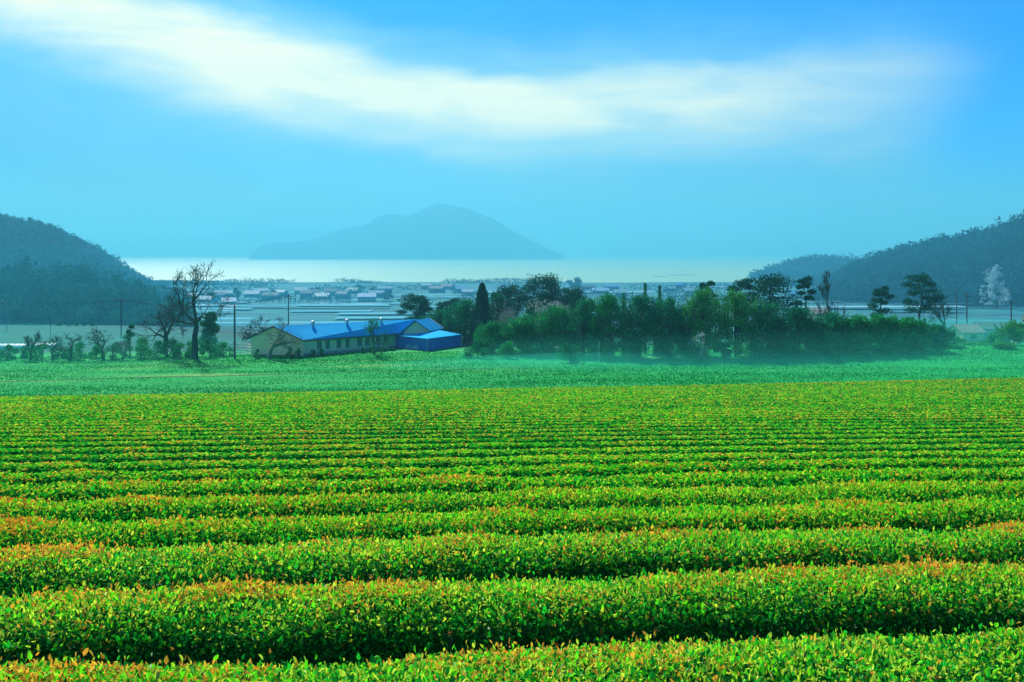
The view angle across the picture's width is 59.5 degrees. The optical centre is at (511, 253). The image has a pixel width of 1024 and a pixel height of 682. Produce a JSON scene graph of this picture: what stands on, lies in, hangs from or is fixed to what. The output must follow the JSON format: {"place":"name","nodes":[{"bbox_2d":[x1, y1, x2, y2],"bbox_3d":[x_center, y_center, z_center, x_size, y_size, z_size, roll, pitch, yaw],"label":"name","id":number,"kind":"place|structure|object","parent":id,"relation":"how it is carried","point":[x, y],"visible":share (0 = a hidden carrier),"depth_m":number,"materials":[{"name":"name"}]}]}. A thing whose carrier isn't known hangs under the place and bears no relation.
{"place":"outdoors","nodes":[
{"label":"outdoors","id":0,"kind":"place"},
{"bbox_2d":[0,279,156,325],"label":"hill","id":1,"kind":"structure","parent":0,"point":[2,319],"depth_m":344.27,"materials":[{"name":"green plant"}]},
{"bbox_2d":[0,255,202,327],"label":"knoll woodland","id":2,"kind":"object","parent":1,"relation":"on","point":[137,293],"visible":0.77,"depth_m":343.14,"materials":[{"name":"green plant"}]},
{"bbox_2d":[0,229,181,285],"bbox_3d":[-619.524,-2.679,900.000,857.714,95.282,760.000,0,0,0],"label":"hill","id":3,"kind":"structure","parent":0,"point":[40,256],"depth_m":787.23,"materials":[{"name":"green plant"}]},
{"bbox_2d":[0,213,189,303],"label":"hill woodland","id":4,"kind":"object","parent":3,"relation":"on","point":[56,244],"visible":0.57,"depth_m":762.91,"materials":[{"name":"green plant"}]},
{"bbox_2d":[92,225,335,256],"bbox_3d":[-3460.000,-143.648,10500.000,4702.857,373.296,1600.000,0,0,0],"label":"mountain","id":5,"kind":"structure","parent":0,"point":[242,241],"depth_m":10099.41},
{"bbox_2d":[247,317,461,355],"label":"long building","id":6,"kind":"structure","parent":0,"point":[427,334],"depth_m":160.99,"materials":[{"name":"metal"}]},
{"bbox_2d":[249,203,564,259],"bbox_3d":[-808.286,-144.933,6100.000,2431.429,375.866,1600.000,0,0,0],"label":"island","id":7,"kind":"structure","parent":0,"point":[436,231],"depth_m":5591.33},
{"bbox_2d":[114,256,865,282],"bbox_3d":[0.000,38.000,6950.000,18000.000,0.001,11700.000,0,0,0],"label":"sea","id":8,"kind":"structure","parent":0,"point":[590,269],"depth_m":2211.95,"materials":[{"name":"blue liquid"}]},
{"bbox_2d":[0,282,1023,395],"bbox_3d":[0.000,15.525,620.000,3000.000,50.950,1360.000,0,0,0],"label":"ground","id":9,"kind":"structure","parent":0,"point":[13,334],"depth_m":142.66,"materials":[{"name":"green plant"}]},
{"bbox_2d":[132,300,191,353],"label":"bare tree","id":10,"kind":"object","parent":9,"relation":"on","point":[165,336],"visible":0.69,"depth_m":158.89,"materials":[{"name":"brown plant"}]},
{"bbox_2d":[139,258,230,358],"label":"bare tree","id":11,"kind":"object","parent":9,"relation":"on","point":[195,321],"visible":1,"depth_m":153.36,"materials":[{"name":"brown plant"}]},
{"bbox_2d":[198,311,220,344],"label":"evergreen tree","id":12,"kind":"object","parent":9,"relation":"on","point":[210,330],"visible":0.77,"depth_m":171.37,"materials":[{"name":"green plant"}]},
{"bbox_2d":[257,320,301,358],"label":"bare tree","id":13,"kind":"object","parent":9,"relation":"on","point":[281,341],"visible":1,"depth_m":150.39,"materials":[{"name":"brown plant"}]},
{"bbox_2d":[362,315,392,354],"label":"bare tree","id":14,"kind":"object","parent":9,"relation":"on","point":[370,328],"visible":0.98,"depth_m":154.01,"materials":[{"name":"green plant"}]},
{"bbox_2d":[394,293,433,317],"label":"pine tree","id":15,"kind":"object","parent":9,"relation":"on","point":[423,306],"visible":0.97,"depth_m":180.91,"materials":[{"name":"green plant"}]},
{"bbox_2d":[440,298,485,342],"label":"leafy tree","id":16,"kind":"object","parent":9,"relation":"on","point":[458,320],"visible":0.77,"depth_m":172.63,"materials":[{"name":"green plant"}]},
{"bbox_2d":[462,337,489,358],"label":"shrub","id":17,"kind":"object","parent":9,"relation":"on","point":[477,350],"visible":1,"depth_m":148.62,"materials":[{"name":"green plant"}]},
{"bbox_2d":[467,282,495,341],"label":"cedar tree","id":18,"kind":"object","parent":9,"relation":"on","point":[482,305],"visible":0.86,"depth_m":171.39,"materials":[{"name":"green plant"}]},
{"bbox_2d":[472,320,510,353],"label":"leafy tree","id":19,"kind":"object","parent":9,"relation":"on","point":[490,330],"visible":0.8,"depth_m":154.63,"materials":[{"name":"green plant"}]},
{"bbox_2d":[489,283,526,321],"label":"pine tree","id":20,"kind":"object","parent":9,"relation":"on","point":[505,293],"visible":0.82,"depth_m":175.26,"materials":[{"name":"green plant"}]},
{"bbox_2d":[155,277,862,302],"bbox_3d":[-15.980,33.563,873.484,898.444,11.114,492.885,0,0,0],"label":"shelter belt","id":21,"kind":"object","parent":9,"relation":"on","point":[403,288],"visible":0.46,"depth_m":898.19,"materials":[{"name":"green plant"}]},
{"bbox_2d":[0,395,1022,404],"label":"tea hedge","id":22,"kind":"object","parent":9,"relation":"on","point":[634,399],"visible":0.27,"depth_m":54.26,"materials":[{"name":"green plant"}]},
{"bbox_2d":[0,389,1022,399],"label":"tea hedge","id":23,"kind":"object","parent":9,"relation":"on","point":[559,394],"visible":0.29,"depth_m":69.69,"materials":[{"name":"green plant"}]},
{"bbox_2d":[0,387,1022,398],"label":"tea hedge","id":24,"kind":"object","parent":9,"relation":"on","point":[589,392],"visible":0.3,"depth_m":73.89,"materials":[{"name":"green plant"}]},
{"bbox_2d":[0,553,1023,681],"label":"tea hedge","id":25,"kind":"object","parent":9,"relation":"on","point":[233,627],"visible":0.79,"depth_m":6.15,"materials":[{"name":"green plant"}]},
{"bbox_2d":[0,515,1023,608],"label":"tea hedge","id":26,"kind":"object","parent":9,"relation":"on","point":[629,554],"visible":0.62,"depth_m":7.88,"materials":[{"name":"green plant"}]},
{"bbox_2d":[0,619,1023,681],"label":"tea hedge","id":27,"kind":"object","parent":9,"relation":"on","point":[977,662],"visible":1,"depth_m":4.76,"materials":[{"name":"green plant"}]},
{"bbox_2d":[0,494,1023,560],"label":"tea hedge","id":28,"kind":"object","parent":9,"relation":"on","point":[941,514],"visible":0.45,"depth_m":9.62,"materials":[{"name":"green plant"}]},
{"bbox_2d":[0,477,1023,532],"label":"tea hedge","id":29,"kind":"object","parent":9,"relation":"on","point":[221,506],"visible":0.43,"depth_m":11.29,"materials":[{"name":"green plant"}]},
{"bbox_2d":[0,344,1023,395],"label":"young grass","id":30,"kind":"structure","parent":9,"relation":"on","point":[463,366],"depth_m":129.79,"materials":[{"name":"green plant"}]},
{"bbox_2d":[0,466,1023,508],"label":"tea hedge","id":31,"kind":"object","parent":9,"relation":"on","point":[104,488],"visible":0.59,"depth_m":12.98,"materials":[{"name":"green plant"}]},
{"bbox_2d":[0,456,1023,491],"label":"tea hedge","id":32,"kind":"object","parent":9,"relation":"on","point":[348,473],"visible":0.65,"depth_m":14.75,"materials":[{"name":"green plant"}]},
{"bbox_2d":[0,448,1023,478],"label":"tea hedge","id":33,"kind":"object","parent":9,"relation":"on","point":[287,464],"visible":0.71,"depth_m":16.41,"materials":[{"name":"green plant"}]},
{"bbox_2d":[0,442,1023,467],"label":"tea hedge","id":34,"kind":"object","parent":9,"relation":"on","point":[287,454],"visible":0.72,"depth_m":18.10,"materials":[{"name":"green plant"}]},
{"bbox_2d":[0,436,1023,458],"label":"tea hedge","id":35,"kind":"object","parent":9,"relation":"on","point":[308,448],"visible":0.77,"depth_m":19.81,"materials":[{"name":"green plant"}]},
{"bbox_2d":[0,432,1023,451],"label":"tea hedge","id":36,"kind":"object","parent":9,"relation":"on","point":[256,442],"visible":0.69,"depth_m":21.51,"materials":[{"name":"green plant"}]},
{"bbox_2d":[0,427,1023,444],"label":"tea hedge","id":37,"kind":"object","parent":9,"relation":"on","point":[274,436],"visible":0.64,"depth_m":23.25,"materials":[{"name":"green plant"}]},
{"bbox_2d":[0,424,1023,439],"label":"tea hedge","id":38,"kind":"object","parent":9,"relation":"on","point":[372,432],"visible":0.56,"depth_m":24.93,"materials":[{"name":"green plant"}]},
{"bbox_2d":[0,421,1023,435],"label":"tea hedge","id":39,"kind":"object","parent":9,"relation":"on","point":[345,428],"visible":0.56,"depth_m":26.64,"materials":[{"name":"green plant"}]},
{"bbox_2d":[0,418,1023,431],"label":"tea hedge","id":40,"kind":"object","parent":9,"relation":"on","point":[161,427],"visible":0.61,"depth_m":28.36,"materials":[{"name":"green plant"}]},
{"bbox_2d":[0,416,1023,428],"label":"tea hedge","id":41,"kind":"object","parent":9,"relation":"on","point":[532,421],"visible":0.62,"depth_m":30.16,"materials":[{"name":"green plant"}]},
{"bbox_2d":[0,413,1023,425],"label":"tea hedge","id":42,"kind":"object","parent":9,"relation":"on","point":[467,419],"visible":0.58,"depth_m":31.72,"materials":[{"name":"green plant"}]},
{"bbox_2d":[0,411,1023,422],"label":"tea hedge","id":43,"kind":"object","parent":9,"relation":"on","point":[465,416],"visible":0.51,"depth_m":33.58,"materials":[{"name":"green plant"}]},
{"bbox_2d":[0,409,1023,420],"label":"tea hedge","id":44,"kind":"object","parent":9,"relation":"on","point":[436,414],"visible":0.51,"depth_m":35.13,"materials":[{"name":"green plant"}]},
{"bbox_2d":[0,408,1023,418],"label":"tea hedge","id":45,"kind":"object","parent":9,"relation":"on","point":[406,413],"visible":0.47,"depth_m":36.89,"materials":[{"name":"green plant"}]},
{"bbox_2d":[0,406,1023,416],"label":"tea hedge","id":46,"kind":"object","parent":9,"relation":"on","point":[505,410],"visible":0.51,"depth_m":38.70,"materials":[{"name":"green plant"}]},
{"bbox_2d":[0,404,1023,414],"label":"tea hedge","id":47,"kind":"object","parent":9,"relation":"on","point":[340,410],"visible":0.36,"depth_m":40.41,"materials":[{"name":"green plant"}]},
{"bbox_2d":[0,403,1023,413],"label":"tea hedge","id":48,"kind":"object","parent":9,"relation":"on","point":[450,408],"visible":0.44,"depth_m":42.00,"materials":[{"name":"green plant"}]},
{"bbox_2d":[0,402,1023,411],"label":"tea hedge","id":49,"kind":"object","parent":9,"relation":"on","point":[590,406],"visible":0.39,"depth_m":43.93,"materials":[{"name":"green plant"}]},
{"bbox_2d":[0,400,1023,410],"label":"tea hedge","id":50,"kind":"object","parent":9,"relation":"on","point":[767,403],"visible":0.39,"depth_m":45.43,"materials":[{"name":"green plant"}]},
{"bbox_2d":[0,399,1023,409],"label":"tea hedge","id":51,"kind":"object","parent":9,"relation":"on","point":[509,404],"visible":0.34,"depth_m":47.09,"materials":[{"name":"green plant"}]},
{"bbox_2d":[0,397,1023,406],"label":"tea hedge","id":52,"kind":"object","parent":9,"relation":"on","point":[652,401],"visible":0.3,"depth_m":50.55,"materials":[{"name":"green plant"}]},
{"bbox_2d":[0,394,1023,403],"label":"tea hedge","id":53,"kind":"object","parent":9,"relation":"on","point":[528,399],"visible":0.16,"depth_m":55.86,"materials":[{"name":"green plant"}]},
{"bbox_2d":[0,393,1023,402],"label":"tea hedge","id":54,"kind":"object","parent":9,"relation":"on","point":[532,398],"visible":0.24,"depth_m":59.17,"materials":[{"name":"green plant"}]},
{"bbox_2d":[0,392,1023,401],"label":"tea hedge","id":55,"kind":"object","parent":9,"relation":"on","point":[510,397],"visible":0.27,"depth_m":60.91,"materials":[{"name":"green plant"}]},
{"bbox_2d":[0,391,1023,400],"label":"tea hedge","id":56,"kind":"object","parent":9,"relation":"on","point":[548,395],"visible":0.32,"depth_m":64.90,"materials":[{"name":"green plant"}]},
{"bbox_2d":[0,385,1023,397],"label":"tea hedge","id":57,"kind":"object","parent":9,"relation":"on","point":[558,391],"visible":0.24,"depth_m":80.10,"materials":[{"name":"green plant"}]},
{"bbox_2d":[0,381,1023,396],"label":"tea hedge","id":58,"kind":"object","parent":9,"relation":"on","point":[678,387],"visible":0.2,"depth_m":94.32,"materials":[{"name":"green plant"}]},
{"bbox_2d":[1,381,1022,396],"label":"tea hedge","id":59,"kind":"object","parent":9,"relation":"on","point":[635,388],"visible":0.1,"depth_m":91.89,"materials":[{"name":"green plant"}]},
{"bbox_2d":[1,398,1023,408],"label":"tea hedge","id":60,"kind":"object","parent":9,"relation":"on","point":[479,403],"visible":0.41,"depth_m":49.21,"materials":[{"name":"green plant"}]},
{"bbox_2d":[1,396,1023,405],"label":"tea hedge","id":61,"kind":"object","parent":9,"relation":"on","point":[530,401],"visible":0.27,"depth_m":52.42,"materials":[{"name":"green plant"}]},
{"bbox_2d":[1,393,1023,403],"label":"tea hedge","id":62,"kind":"object","parent":9,"relation":"on","point":[552,398],"visible":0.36,"depth_m":57.81,"materials":[{"name":"green plant"}]},
{"bbox_2d":[1,387,1023,398],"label":"tea hedge","id":63,"kind":"object","parent":9,"relation":"on","point":[554,392],"visible":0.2,"depth_m":75.07,"materials":[{"name":"green plant"}]},
{"bbox_2d":[6,383,1018,396],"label":"tea hedge","id":64,"kind":"object","parent":9,"relation":"on","point":[610,389],"visible":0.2,"depth_m":88.00,"materials":[{"name":"green plant"}]},
{"bbox_2d":[3,391,1022,401],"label":"tea hedge","id":65,"kind":"object","parent":9,"relation":"on","point":[568,396],"visible":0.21,"depth_m":63.00,"materials":[{"name":"green plant"}]},
{"bbox_2d":[3,386,1022,397],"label":"tea hedge","id":66,"kind":"object","parent":9,"relation":"on","point":[589,391],"visible":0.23,"depth_m":78.84,"materials":[{"name":"green plant"}]},
{"bbox_2d":[3,389,1023,399],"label":"tea hedge","id":67,"kind":"object","parent":9,"relation":"on","point":[550,394],"visible":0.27,"depth_m":68.35,"materials":[{"name":"green plant"}]},
{"bbox_2d":[6,388,1023,399],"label":"tea hedge","id":68,"kind":"object","parent":9,"relation":"on","point":[530,393],"visible":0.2,"depth_m":71.17,"materials":[{"name":"green plant"}]},
{"bbox_2d":[7,390,1023,400],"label":"tea hedge","id":69,"kind":"object","parent":9,"relation":"on","point":[544,395],"visible":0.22,"depth_m":66.14,"materials":[{"name":"green plant"}]},
{"bbox_2d":[11,386,1023,398],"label":"tea hedge","id":70,"kind":"object","parent":9,"relation":"on","point":[581,392],"visible":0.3,"depth_m":77.30,"materials":[{"name":"green plant"}]},
{"bbox_2d":[11,383,1023,396],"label":"tea hedge","id":71,"kind":"object","parent":9,"relation":"on","point":[606,389],"visible":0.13,"depth_m":86.11,"materials":[{"name":"green plant"}]},
{"bbox_2d":[15,382,1023,396],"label":"tea hedge","id":72,"kind":"object","parent":9,"relation":"on","point":[603,389],"visible":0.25,"depth_m":89.64,"materials":[{"name":"green plant"}]},
{"bbox_2d":[499,313,544,354],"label":"leafy tree","id":73,"kind":"object","parent":9,"relation":"on","point":[517,331],"visible":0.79,"depth_m":151.75,"materials":[{"name":"green plant"}]},
{"bbox_2d":[20,384,1023,397],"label":"tea hedge","id":74,"kind":"object","parent":9,"relation":"on","point":[644,390],"visible":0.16,"depth_m":83.22,"materials":[{"name":"green plant"}]},
{"bbox_2d":[45,384,1022,396],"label":"tea hedge","id":75,"kind":"object","parent":9,"relation":"on","point":[638,389],"visible":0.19,"depth_m":84.71,"materials":[{"name":"green plant"}]},
{"bbox_2d":[514,273,567,313],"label":"pine tree","id":76,"kind":"object","parent":9,"relation":"on","point":[548,283],"visible":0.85,"depth_m":177.12,"materials":[{"name":"green plant"}]},
{"bbox_2d":[522,305,577,355],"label":"leafy tree","id":77,"kind":"object","parent":9,"relation":"on","point":[551,337],"visible":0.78,"depth_m":149.96,"materials":[{"name":"green plant"}]},
{"bbox_2d":[554,285,588,322],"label":"pine tree","id":78,"kind":"object","parent":9,"relation":"on","point":[566,300],"visible":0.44,"depth_m":173.12,"materials":[{"name":"green plant"}]},
{"bbox_2d":[559,297,608,355],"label":"leafy tree","id":79,"kind":"object","parent":9,"relation":"on","point":[582,306],"visible":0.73,"depth_m":147.85,"materials":[{"name":"green plant"}]},
{"bbox_2d":[585,291,637,357],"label":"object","id":80,"kind":"object","parent":9,"relation":"on","point":[611,332],"visible":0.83,"depth_m":146.13,"materials":[{"name":"green plant"}]},
{"bbox_2d":[614,293,666,357],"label":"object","id":81,"kind":"object","parent":9,"relation":"on","point":[642,315],"visible":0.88,"depth_m":143.95,"materials":[{"name":"green plant"}]},
{"bbox_2d":[643,296,691,358],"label":"leafy tree","id":82,"kind":"object","parent":9,"relation":"on","point":[672,318],"visible":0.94,"depth_m":142.79,"materials":[{"name":"green plant"}]},
{"bbox_2d":[680,286,732,357],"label":"leafy tree","id":83,"kind":"object","parent":9,"relation":"on","point":[700,313],"visible":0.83,"depth_m":143.20,"materials":[{"name":"green plant"}]},
{"bbox_2d":[709,287,764,356],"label":"leafy tree","id":84,"kind":"object","parent":9,"relation":"on","point":[738,306],"visible":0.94,"depth_m":142.02,"materials":[{"name":"green plant"}]},
{"bbox_2d":[721,277,755,346],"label":"pine tree","id":85,"kind":"object","parent":9,"relation":"on","point":[744,283],"visible":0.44,"depth_m":156.00,"materials":[{"name":"green plant"}]},
{"bbox_2d":[742,299,793,357],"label":"leafy tree","id":86,"kind":"object","parent":9,"relation":"on","point":[767,323],"visible":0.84,"depth_m":140.97,"materials":[{"name":"green plant"}]},
{"bbox_2d":[745,271,807,330],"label":"pine tree","id":87,"kind":"object","parent":9,"relation":"on","point":[771,281],"visible":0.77,"depth_m":151.12,"materials":[{"name":"green plant"}]},
{"bbox_2d":[774,306,823,357],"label":"leafy tree","id":88,"kind":"object","parent":9,"relation":"on","point":[799,318],"visible":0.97,"depth_m":139.89,"materials":[{"name":"green plant"}]},
{"bbox_2d":[794,275,815,346],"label":"pine tree","id":89,"kind":"object","parent":9,"relation":"on","point":[806,284],"visible":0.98,"depth_m":155.97,"materials":[{"name":"green plant"}]},
{"bbox_2d":[812,270,848,322],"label":"bare tree","id":90,"kind":"object","parent":9,"relation":"on","point":[826,286],"visible":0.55,"depth_m":157.72,"materials":[{"name":"brown plant"}]},
{"bbox_2d":[805,311,856,356],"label":"leafy tree","id":91,"kind":"object","parent":9,"relation":"on","point":[827,334],"visible":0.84,"depth_m":139.57,"materials":[{"name":"green plant"}]},
{"bbox_2d":[835,313,879,353],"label":"bamboo clump","id":92,"kind":"object","parent":9,"relation":"on","point":[861,338],"visible":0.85,"depth_m":139.93,"materials":[{"name":"green plant"}]},
{"bbox_2d":[867,285,896,315],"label":"pine tree","id":93,"kind":"object","parent":9,"relation":"on","point":[882,291],"visible":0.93,"depth_m":167.56,"materials":[{"name":"green plant"}]},
{"bbox_2d":[863,313,909,353],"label":"bamboo clump","id":94,"kind":"object","parent":9,"relation":"on","point":[888,329],"visible":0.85,"depth_m":139.73,"materials":[{"name":"green plant"}]},
{"bbox_2d":[895,316,939,349],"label":"bamboo clump","id":95,"kind":"object","parent":9,"relation":"on","point":[918,331],"visible":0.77,"depth_m":140.60,"materials":[{"name":"green plant"}]},
{"bbox_2d":[901,272,949,320],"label":"pine tree","id":96,"kind":"object","parent":9,"relation":"on","point":[909,301],"visible":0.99,"depth_m":165.97,"materials":[{"name":"green plant"}]},
{"bbox_2d":[923,324,955,347],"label":"leafy tree","id":97,"kind":"object","parent":9,"relation":"on","point":[943,334],"visible":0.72,"depth_m":142.70,"materials":[{"name":"green plant"}]},
{"bbox_2d":[947,324,986,340],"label":"shed","id":98,"kind":"structure","parent":9,"relation":"on","point":[971,332],"depth_m":166.35,"materials":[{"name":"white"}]},
{"bbox_2d":[983,264,1010,308],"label":"blossom tree","id":99,"kind":"object","parent":9,"relation":"on","point":[992,285],"visible":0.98,"depth_m":571.83,"materials":[{"name":"white plant"}]},
{"bbox_2d":[994,320,1023,344],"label":"shrub","id":100,"kind":"object","parent":9,"relation":"on","point":[1014,331],"visible":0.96,"depth_m":145.49,"materials":[{"name":"green plant"}]},
{"bbox_2d":[0,0,1023,255],"label":"sky","id":101,"kind":"structure","parent":0,"point":[578,127],"materials":[{"name":"blue"}]},
{"bbox_2d":[191,285,1023,324],"bbox_3d":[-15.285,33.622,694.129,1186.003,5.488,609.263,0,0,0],"label":"paddy water","id":102,"kind":"structure","parent":0,"point":[322,322],"depth_m":549.63,"materials":[{"name":"liquid"}]},
{"bbox_2d":[597,238,851,256],"bbox_3d":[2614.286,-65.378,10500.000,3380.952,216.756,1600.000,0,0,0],"label":"mountain","id":103,"kind":"structure","parent":0,"point":[754,247],"depth_m":10045.68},
{"bbox_2d":[775,266,829,278],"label":"hill","id":104,"kind":"structure","parent":0,"point":[797,277],"depth_m":1319.70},
{"bbox_2d":[748,253,860,278],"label":"hill woodland","id":105,"kind":"object","parent":104,"relation":"on","point":[811,265],"visible":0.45,"depth_m":1351.12,"materials":[{"name":"green plant"}]},
{"bbox_2d":[833,229,1023,306],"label":"hill","id":106,"kind":"structure","parent":0,"point":[1018,303],"depth_m":621.27,"materials":[{"name":"green plant"}]},
{"bbox_2d":[807,210,1023,306],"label":"hill woodland","id":107,"kind":"object","parent":106,"relation":"on","point":[936,258],"visible":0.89,"depth_m":705.32,"materials":[{"name":"green plant"}]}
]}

